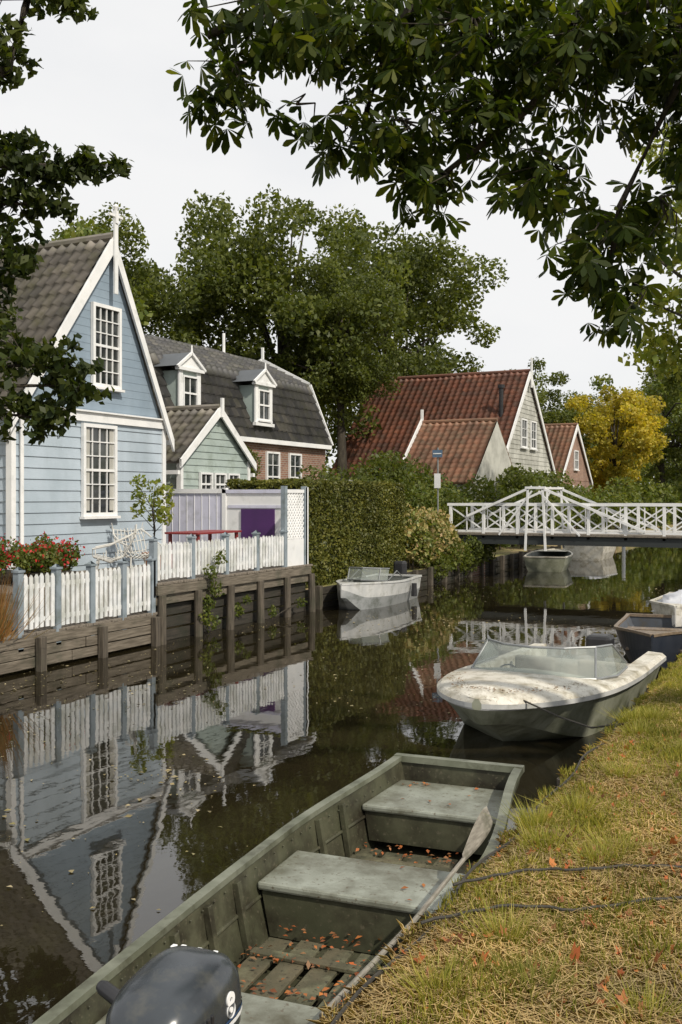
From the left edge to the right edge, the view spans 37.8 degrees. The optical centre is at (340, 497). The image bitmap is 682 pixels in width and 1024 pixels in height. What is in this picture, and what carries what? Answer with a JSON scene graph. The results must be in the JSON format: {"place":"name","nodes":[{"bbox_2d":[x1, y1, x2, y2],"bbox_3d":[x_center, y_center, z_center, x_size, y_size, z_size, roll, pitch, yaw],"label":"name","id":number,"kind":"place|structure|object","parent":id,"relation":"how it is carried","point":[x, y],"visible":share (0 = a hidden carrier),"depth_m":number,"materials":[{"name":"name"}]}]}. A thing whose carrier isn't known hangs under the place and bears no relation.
{"place":"outdoors","nodes":[
{"label":"outdoors","id":0,"kind":"place"},
{"bbox_2d":[0,530,681,1023],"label":"canal water","id":1,"kind":"structure","parent":0,"point":[262,726],"depth_m":9.92,"materials":[{"name":"liquid"}]},
{"bbox_2d":[32,753,523,1023],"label":"green jon boat","id":2,"kind":"object","parent":1,"relation":"on","point":[294,920],"visible":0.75,"depth_m":5.21,"materials":[{"name":"green metal"}]},
{"bbox_2d":[319,806,492,1017],"bbox_3d":[0.395,1.859,4.705,0.049,0.183,2.181,0,0,25],"label":"wooden paddle","id":3,"kind":"object","parent":2,"relation":"on","point":[481,829],"visible":0.93,"depth_m":4.99,"materials":[{"name":"beige wood"}]},
{"bbox_2d":[0,583,676,925],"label":"floating leaves","id":4,"kind":"object","parent":1,"relation":"on","point":[139,799],"visible":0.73,"depth_m":11.29,"materials":[{"name":"brown plant"}]},
{"bbox_2d":[336,561,421,609],"bbox_3d":[0.747,2.169,22.661,1.550,1.262,3.760,0,0,24],"label":"aluminium motorboat","id":5,"kind":"object","parent":1,"relation":"on","point":[379,589],"visible":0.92,"depth_m":21.95,"materials":[{"name":"grey metal"}]},
{"bbox_2d":[523,548,572,571],"bbox_3d":[7.145,2.168,33.957,1.548,0.704,3.615,0,0,18],"label":"moored dinghy","id":6,"kind":"object","parent":1,"relation":"on","point":[552,560],"visible":0.96,"depth_m":32.36,"materials":[{"name":"metal"}]},
{"bbox_2d":[437,633,665,740],"bbox_3d":[2.350,2.183,11.131,1.840,1.234,4.470,0,0,29],"label":"white speedboat","id":7,"kind":"object","parent":1,"relation":"on","point":[487,696],"visible":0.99,"depth_m":9.89,"materials":[{"name":"plastic"}]},
{"bbox_2d":[562,545,615,560],"bbox_3d":[10.212,2.013,40.138,1.848,1.013,4.215,0,0,26],"label":"moored dinghy","id":8,"kind":"object","parent":1,"relation":"on","point":[596,553],"visible":0.37,"depth_m":38.28,"materials":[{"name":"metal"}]},
{"bbox_2d":[614,613,681,671],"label":"wooden rowing boat","id":9,"kind":"object","parent":1,"relation":"on","point":[639,635],"visible":0.85,"depth_m":13.96,"materials":[{"name":"grey wood"}]},
{"bbox_2d":[650,590,681,627],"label":"covered dinghy","id":10,"kind":"object","parent":1,"relation":"on","point":[669,603],"visible":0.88,"depth_m":17.41,"materials":[{"name":"fabric"}]},
{"bbox_2d":[0,521,681,1023],"bbox_3d":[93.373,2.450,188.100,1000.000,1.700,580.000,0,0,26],"label":"ground","id":11,"kind":"structure","parent":0,"point":[510,551],"depth_m":17.28,"materials":[{"name":"brown soil"}]},
{"bbox_2d":[0,0,133,445],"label":"overhanging tree","id":12,"kind":"object","parent":11,"relation":"on","point":[39,413],"visible":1,"depth_m":11.90,"materials":[{"name":"green plant"}]},
{"bbox_2d":[0,215,154,325],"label":"oak tree","id":13,"kind":"object","parent":11,"relation":"on","point":[81,231],"visible":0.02,"depth_m":34.18,"materials":[{"name":"green plant"}]},
{"bbox_2d":[0,243,161,570],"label":"walls","id":14,"kind":"structure","parent":11,"relation":"on","point":[52,486],"depth_m":19.39,"materials":[{"name":"blue wood"}]},
{"bbox_2d":[0,239,108,419],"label":"roof","id":15,"kind":"structure","parent":14,"relation":"on","point":[48,292],"depth_m":19.41,"materials":[{"name":"grey tile"}]},
{"bbox_2d":[3,232,112,250],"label":"ridge","id":16,"kind":"structure","parent":15,"relation":"on","point":[105,237],"depth_m":20.12,"materials":[{"name":"grey tile"}]},
{"bbox_2d":[0,237,173,569],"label":"trim","id":17,"kind":"structure","parent":14,"relation":"attached to","point":[163,424],"depth_m":19.50,"materials":[{"name":"white paint"}]},
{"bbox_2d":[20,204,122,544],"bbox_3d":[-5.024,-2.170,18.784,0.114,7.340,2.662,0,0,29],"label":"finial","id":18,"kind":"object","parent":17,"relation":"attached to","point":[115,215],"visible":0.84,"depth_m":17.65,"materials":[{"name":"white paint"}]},
{"bbox_2d":[16,242,166,434],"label":"roof far side","id":19,"kind":"structure","parent":14,"relation":"attached to","point":[154,395],"depth_m":20.84,"materials":[{"name":"grey tile"}]},
{"bbox_2d":[80,301,124,518],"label":"windows","id":20,"kind":"structure","parent":14,"relation":"attached to","point":[99,471],"depth_m":19.65,"materials":[{"name":"white paint"}]},
{"bbox_2d":[50,202,245,354],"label":"oak tree","id":21,"kind":"object","parent":11,"relation":"on","point":[146,283],"visible":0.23,"depth_m":41.44,"materials":[{"name":"green plant"}]},
{"bbox_2d":[165,398,256,560],"bbox_3d":[-4.034,-0.500,26.396,2.160,4.200,3.669,0,0,26],"label":"pale green annex","id":22,"kind":"object","parent":11,"relation":"on","point":[216,454],"visible":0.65,"depth_m":25.81,"materials":[{"name":"green wood"}]},
{"bbox_2d":[199,472,239,488],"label":"windows","id":23,"kind":"structure","parent":22,"relation":"in","point":[207,480],"depth_m":25.83,"materials":[{"name":"white paint"}]},
{"bbox_2d":[170,442,324,479],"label":"walls","id":24,"kind":"structure","parent":11,"relation":"on","point":[313,457],"depth_m":32.41,"materials":[{"name":"brick"}]},
{"bbox_2d":[144,334,308,386],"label":"roof","id":25,"kind":"structure","parent":24,"relation":"on","point":[205,356],"depth_m":31.45,"materials":[{"name":"tile"}]},
{"bbox_2d":[150,353,331,444],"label":"roof","id":26,"kind":"structure","parent":24,"relation":"attached to","point":[296,416],"depth_m":31.45,"materials":[{"name":"tile"}]},
{"bbox_2d":[154,345,206,405],"bbox_3d":[-4.971,-3.205,27.755,2.013,1.970,1.358,0,0,26],"label":"dormer","id":27,"kind":"object","parent":26,"relation":"on","point":[183,381],"visible":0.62,"depth_m":27.20,"materials":[{"name":"white paint"}]},
{"bbox_2d":[233,363,276,427],"bbox_3d":[-3.215,-3.205,31.293,2.013,1.970,1.358,0,0,26],"label":"dormer","id":28,"kind":"object","parent":26,"relation":"on","point":[257,397],"visible":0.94,"depth_m":30.72,"materials":[{"name":"white paint"}]},
{"bbox_2d":[245,444,261,479],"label":"climbing ivy","id":29,"kind":"object","parent":24,"relation":"attached to","point":[253,453],"visible":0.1,"depth_m":30.12,"materials":[{"name":"green plant"}]},
{"bbox_2d":[222,333,333,449],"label":"trim","id":30,"kind":"structure","parent":24,"relation":"attached to","point":[280,442],"depth_m":33.53,"materials":[{"name":"white paint"}]},
{"bbox_2d":[265,451,301,479],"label":"windows","id":31,"kind":"structure","parent":24,"relation":"attached to","point":[272,465],"depth_m":31.85,"materials":[{"name":"white paint"}]},
{"bbox_2d":[0,545,560,674],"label":"timber quay deck","id":32,"kind":"structure","parent":11,"relation":"on","point":[41,647],"depth_m":17.07,"materials":[{"name":"brown wood"}]},
{"bbox_2d":[0,533,34,584],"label":"geranium planter","id":33,"kind":"object","parent":32,"relation":"on","point":[7,555],"visible":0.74,"depth_m":16.17,"materials":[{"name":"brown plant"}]},
{"bbox_2d":[0,568,69,642],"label":"dry reed clump","id":34,"kind":"object","parent":32,"relation":"on","point":[8,624],"visible":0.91,"depth_m":13.34,"materials":[{"name":"beige plant"}]},
{"bbox_2d":[14,531,77,574],"bbox_3d":[-5.064,0.988,17.017,0.894,0.877,1.208,0,0,26],"label":"geranium planter","id":35,"kind":"object","parent":32,"relation":"on","point":[44,538],"visible":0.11,"depth_m":16.82,"materials":[{"name":"brown plant"}]},
{"bbox_2d":[9,537,84,583],"bbox_3d":[-4.683,1.023,16.063,0.795,0.753,1.394,0,0,26],"label":"geranium planter","id":36,"kind":"object","parent":32,"relation":"on","point":[45,557],"visible":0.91,"depth_m":15.85,"materials":[{"name":"green plant"}]},
{"bbox_2d":[11,556,156,651],"bbox_3d":[-3.748,1.520,14.895,0.130,1.160,3.080,0,0,26],"label":"picket fence","id":37,"kind":"object","parent":32,"relation":"on","point":[62,597],"visible":0.99,"depth_m":14.67,"materials":[{"name":"paint"}]},
{"bbox_2d":[92,524,136,580],"bbox_3d":[-3.873,0.931,17.039,0.724,0.948,0.752,0,0,-10],"label":"wire armchair","id":38,"kind":"object","parent":32,"relation":"on","point":[102,558],"visible":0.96,"depth_m":16.80,"materials":[{"name":"white metal"}]},
{"bbox_2d":[111,523,160,574],"bbox_3d":[-3.717,0.931,18.065,0.752,0.948,0.724,0,0,-39],"label":"wire armchair","id":39,"kind":"object","parent":32,"relation":"on","point":[144,555],"visible":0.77,"depth_m":18.17,"materials":[{"name":"white metal"}]},
{"bbox_2d":[129,474,174,570],"bbox_3d":[-3.574,0.465,19.205,0.815,1.870,0.928,0,0,26],"label":"potted tree","id":40,"kind":"object","parent":32,"relation":"on","point":[161,509],"visible":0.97,"depth_m":19.10,"materials":[{"name":"green plant"}]},
{"bbox_2d":[164,530,241,563],"bbox_3d":[-2.786,1.040,20.251,0.800,0.720,1.600,0,0,26],"label":"garden table","id":41,"kind":"object","parent":32,"relation":"on","point":[197,533],"visible":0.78,"depth_m":20.06,"materials":[{"name":"red paint"}]},
{"bbox_2d":[194,549,227,632],"bbox_3d":[-2.294,1.631,17.439,0.440,1.502,0.726,0,0,26],"label":"creeping shrub","id":42,"kind":"object","parent":32,"relation":"on","point":[210,600],"visible":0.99,"depth_m":17.44,"materials":[{"name":"green plant"}]},
{"bbox_2d":[148,529,287,597],"bbox_3d":[-2.114,1.125,18.187,0.130,1.010,4.430,0,0,26],"label":"picket fence","id":43,"kind":"object","parent":32,"relation":"on","point":[256,552],"visible":0.95,"depth_m":18.00,"materials":[{"name":"paint"}]},
{"bbox_2d":[166,486,307,566],"bbox_3d":[-2.700,0.730,21.436,4.000,1.940,1.000,0,0,26],"label":"garden screen","id":44,"kind":"object","parent":32,"relation":"on","point":[265,512],"visible":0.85,"depth_m":21.56,"materials":[{"name":"white paint"}]},
{"bbox_2d":[234,595,251,616],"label":"creeping shrub","id":45,"kind":"object","parent":32,"relation":"on","point":[240,609],"visible":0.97,"depth_m":18.28,"materials":[{"name":"green plant"}]},
{"bbox_2d":[267,597,307,618],"bbox_3d":[-1.089,2.194,19.842,0.284,0.336,1.444,0,0,26],"label":"creeping shrub","id":46,"kind":"object","parent":32,"relation":"attached to","point":[272,613],"visible":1,"depth_m":19.52,"materials":[{"name":"green plant"}]},
{"bbox_2d":[157,184,412,465],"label":"oak tree","id":47,"kind":"object","parent":11,"relation":"on","point":[257,260],"visible":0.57,"depth_m":44.27,"materials":[{"name":"green plant"}]},
{"bbox_2d":[225,478,406,588],"bbox_3d":[-0.458,0.792,24.262,2.209,2.500,5.764,0,0,26],"label":"clipped hedge","id":48,"kind":"object","parent":11,"relation":"on","point":[358,523],"visible":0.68,"depth_m":23.33,"materials":[{"name":"green plant"}]},
{"bbox_2d":[274,251,417,480],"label":"oak tree","id":49,"kind":"object","parent":11,"relation":"on","point":[365,374],"visible":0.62,"depth_m":43.77,"materials":[{"name":"green plant"}]},
{"bbox_2d":[296,460,465,528],"bbox_3d":[1.022,0.442,33.313,3.182,3.298,14.263,0,0,26],"label":"garden shrub","id":50,"kind":"object","parent":11,"relation":"on","point":[362,476],"visible":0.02,"depth_m":31.55,"materials":[{"name":"green plant"}]},
{"bbox_2d":[352,449,432,490],"bbox_3d":[1.887,0.022,36.620,3.095,3.861,4.831,0,0,26],"label":"garden shrub","id":51,"kind":"object","parent":11,"relation":"on","point":[381,463],"visible":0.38,"depth_m":35.37,"materials":[{"name":"green plant"}]},
{"bbox_2d":[291,203,508,452],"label":"oak tree","id":52,"kind":"object","parent":11,"relation":"on","point":[442,313],"visible":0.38,"depth_m":58.02,"materials":[{"name":"green plant"}]},
{"bbox_2d":[165,0,681,348],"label":"horse chestnut tree","id":53,"kind":"object","parent":11,"relation":"on","point":[625,42],"visible":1,"depth_m":6.35,"materials":[{"name":"green plant"}]},
{"bbox_2d":[401,502,464,569],"bbox_3d":[2.510,1.141,28.597,1.876,2.021,4.798,0,0,26],"label":"hydrangea bush","id":54,"kind":"object","parent":11,"relation":"on","point":[428,531],"visible":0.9,"depth_m":27.34,"materials":[{"name":"green plant"}]},
{"bbox_2d":[432,448,441,511],"bbox_3d":[2.989,0.175,30.761,0.320,3.450,0.083,0,0,26],"label":"street sign","id":55,"kind":"object","parent":11,"relation":"on","point":[437,453],"visible":0.87,"depth_m":30.76,"materials":[{"name":"white metal"}]},
{"bbox_2d":[335,382,551,489],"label":"walls","id":56,"kind":"structure","parent":11,"relation":"on","point":[533,459],"depth_m":47.24,"materials":[{"name":"white wood"}]},
{"bbox_2d":[330,371,529,476],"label":"roof","id":57,"kind":"structure","parent":56,"relation":"on","point":[459,397],"depth_m":47.11,"materials":[{"name":"red tile"}]},
{"bbox_2d":[498,384,504,416],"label":"flue pipe","id":58,"kind":"object","parent":57,"relation":"attached to","point":[501,386],"visible":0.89,"depth_m":45.20,"materials":[{"name":"black metal"}]},
{"bbox_2d":[349,370,555,480],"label":"trim","id":59,"kind":"structure","parent":56,"relation":"attached to","point":[518,413],"depth_m":46.83,"materials":[{"name":"white paint"}]},
{"bbox_2d":[531,358,532,387],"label":"finial","id":60,"kind":"object","parent":59,"relation":"attached to","point":[531,372],"visible":1,"depth_m":46.91,"materials":[{"name":"white paint"}]},
{"bbox_2d":[391,369,530,379],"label":"ridge","id":61,"kind":"structure","parent":56,"relation":"on","point":[460,374],"depth_m":48.38,"materials":[{"name":"red tile"}]},
{"bbox_2d":[425,374,552,470],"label":"roof far side","id":62,"kind":"structure","parent":56,"relation":"on","point":[540,424],"depth_m":49.17,"materials":[{"name":"white wood"}]},
{"bbox_2d":[520,418,537,450],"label":"windows","id":63,"kind":"structure","parent":56,"relation":"attached to","point":[524,434],"depth_m":46.62,"materials":[{"name":"white paint"}]},
{"bbox_2d":[399,471,501,529],"bbox_3d":[3.577,0.491,34.729,2.843,2.928,7.801,0,0,26],"label":"garden shrub","id":64,"kind":"object","parent":11,"relation":"on","point":[426,496],"visible":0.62,"depth_m":33.86,"materials":[{"name":"green plant"}]},
{"bbox_2d":[400,410,511,527],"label":"orange roof annex","id":65,"kind":"object","parent":11,"relation":"on","point":[464,445],"visible":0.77,"depth_m":41.59,"materials":[{"name":"tile"}]},
{"bbox_2d":[422,534,498,582],"bbox_3d":[3.601,1.773,29.889,1.496,1.365,5.718,0,0,26],"label":"bank shrub","id":66,"kind":"object","parent":11,"relation":"on","point":[475,554],"visible":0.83,"depth_m":29.18,"materials":[{"name":"green plant"}]},
{"bbox_2d":[330,708,632,1023],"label":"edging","id":67,"kind":"object","parent":11,"relation":"on","point":[358,992],"visible":0.69,"depth_m":4.49,"materials":[{"name":"brown wood"}]},
{"bbox_2d":[325,450,655,494],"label":"distant trees","id":68,"kind":"object","parent":11,"relation":"on","point":[329,451],"depth_m":163.73,"materials":[{"name":"green plant"}]},
{"bbox_2d":[305,654,681,1023],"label":"grass","id":69,"kind":"structure","parent":11,"relation":"on","point":[598,817],"depth_m":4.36,"materials":[{"name":"plant"}]},
{"bbox_2d":[360,706,632,1005],"bbox_3d":[9.653,2.450,23.119,0.106,1.100,70.000,0,0,26],"label":"timber bank edging","id":70,"kind":"object","parent":11,"relation":"on","point":[558,781],"visible":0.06,"depth_m":6.71,"materials":[{"name":"brown wood"}]},
{"bbox_2d":[362,682,681,1023],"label":"grass tufts","id":71,"kind":"object","parent":11,"relation":"on","point":[533,821],"visible":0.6,"depth_m":4.17,"materials":[{"name":"green plant"}]},
{"bbox_2d":[497,463,574,545],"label":"garden shrub","id":72,"kind":"object","parent":11,"relation":"on","point":[523,476],"visible":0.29,"depth_m":41.32,"materials":[{"name":"green plant"}]},
{"bbox_2d":[391,692,681,1023],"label":"fallen leaves","id":73,"kind":"object","parent":11,"relation":"on","point":[576,951],"visible":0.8,"depth_m":4.10,"materials":[{"name":"brown plant"}]},
{"bbox_2d":[420,896,681,924],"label":"mooring line","id":74,"kind":"object","parent":11,"relation":"on","point":[526,906],"visible":0.93,"depth_m":4.28,"materials":[{"name":"fabric"}]},
{"bbox_2d":[509,356,593,451],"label":"oak tree","id":75,"kind":"object","parent":11,"relation":"on","point":[551,416],"visible":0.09,"depth_m":66.67,"materials":[{"name":"green plant"}]},
{"bbox_2d":[475,473,632,549],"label":"garden shrub","id":76,"kind":"object","parent":11,"relation":"on","point":[595,518],"visible":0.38,"depth_m":42.12,"materials":[{"name":"green plant"}]},
{"bbox_2d":[447,486,681,575],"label":"white footbridge","id":77,"kind":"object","parent":11,"relation":"on","point":[570,535],"visible":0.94,"depth_m":29.17,"materials":[{"name":"paint"}]},
{"bbox_2d":[452,863,681,885],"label":"mooring line","id":78,"kind":"object","parent":11,"relation":"on","point":[538,869],"visible":0.95,"depth_m":4.72,"materials":[{"name":"fabric"}]},
{"bbox_2d":[544,423,592,527],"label":"brown roof cottage","id":79,"kind":"structure","parent":11,"relation":"on","point":[566,445],"depth_m":57.87,"materials":[{"name":"tile"}]},
{"bbox_2d":[573,450,580,489],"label":"windows","id":80,"kind":"structure","parent":79,"relation":"in","point":[576,453],"depth_m":58.27,"materials":[{"name":"white paint"}]},
{"bbox_2d":[523,700,626,728],"bbox_3d":[1.992,1.885,8.679,0.102,0.147,1.475,0,0,-28],"label":"mooring line","id":81,"kind":"object","parent":11,"relation":"on","point":[611,725],"visible":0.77,"depth_m":8.68,"materials":[{"name":"fabric"}]},
{"bbox_2d":[553,389,641,471],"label":"garden tree","id":82,"kind":"object","parent":11,"relation":"on","point":[565,398],"visible":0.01,"depth_m":92.25,"materials":[{"name":"green plant"}]},
{"bbox_2d":[554,384,670,492],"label":"yellow tree","id":83,"kind":"object","parent":11,"relation":"on","point":[633,410],"visible":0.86,"depth_m":64.50,"materials":[{"name":"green plant"}]},
{"bbox_2d":[587,427,651,502],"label":"garden tree","id":84,"kind":"object","parent":11,"relation":"on","point":[642,469],"visible":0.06,"depth_m":75.00,"materials":[{"name":"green plant"}]},
{"bbox_2d":[589,351,681,485],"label":"garden tree","id":85,"kind":"object","parent":11,"relation":"on","point":[672,387],"visible":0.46,"depth_m":79.33,"materials":[{"name":"green plant"}]},
{"bbox_2d":[594,122,681,381],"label":"tree","id":86,"kind":"object","parent":11,"relation":"on","point":[663,341],"visible":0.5,"depth_m":29.45,"materials":[{"name":"green plant"}]},
{"bbox_2d":[596,476,681,529],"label":"garden shrub","id":87,"kind":"object","parent":11,"relation":"on","point":[646,491],"visible":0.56,"depth_m":62.49,"materials":[{"name":"green plant"}]},
{"bbox_2d":[637,373,681,489],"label":"garden tree","id":88,"kind":"object","parent":11,"relation":"on","point":[670,464],"visible":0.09,"depth_m":93.71,"materials":[{"name":"green plant"}]},
{"bbox_2d":[0,0,681,479],"label":"sky","id":89,"kind":"structure","parent":0,"point":[104,84],"materials":[{"name":"white"}]}
]}

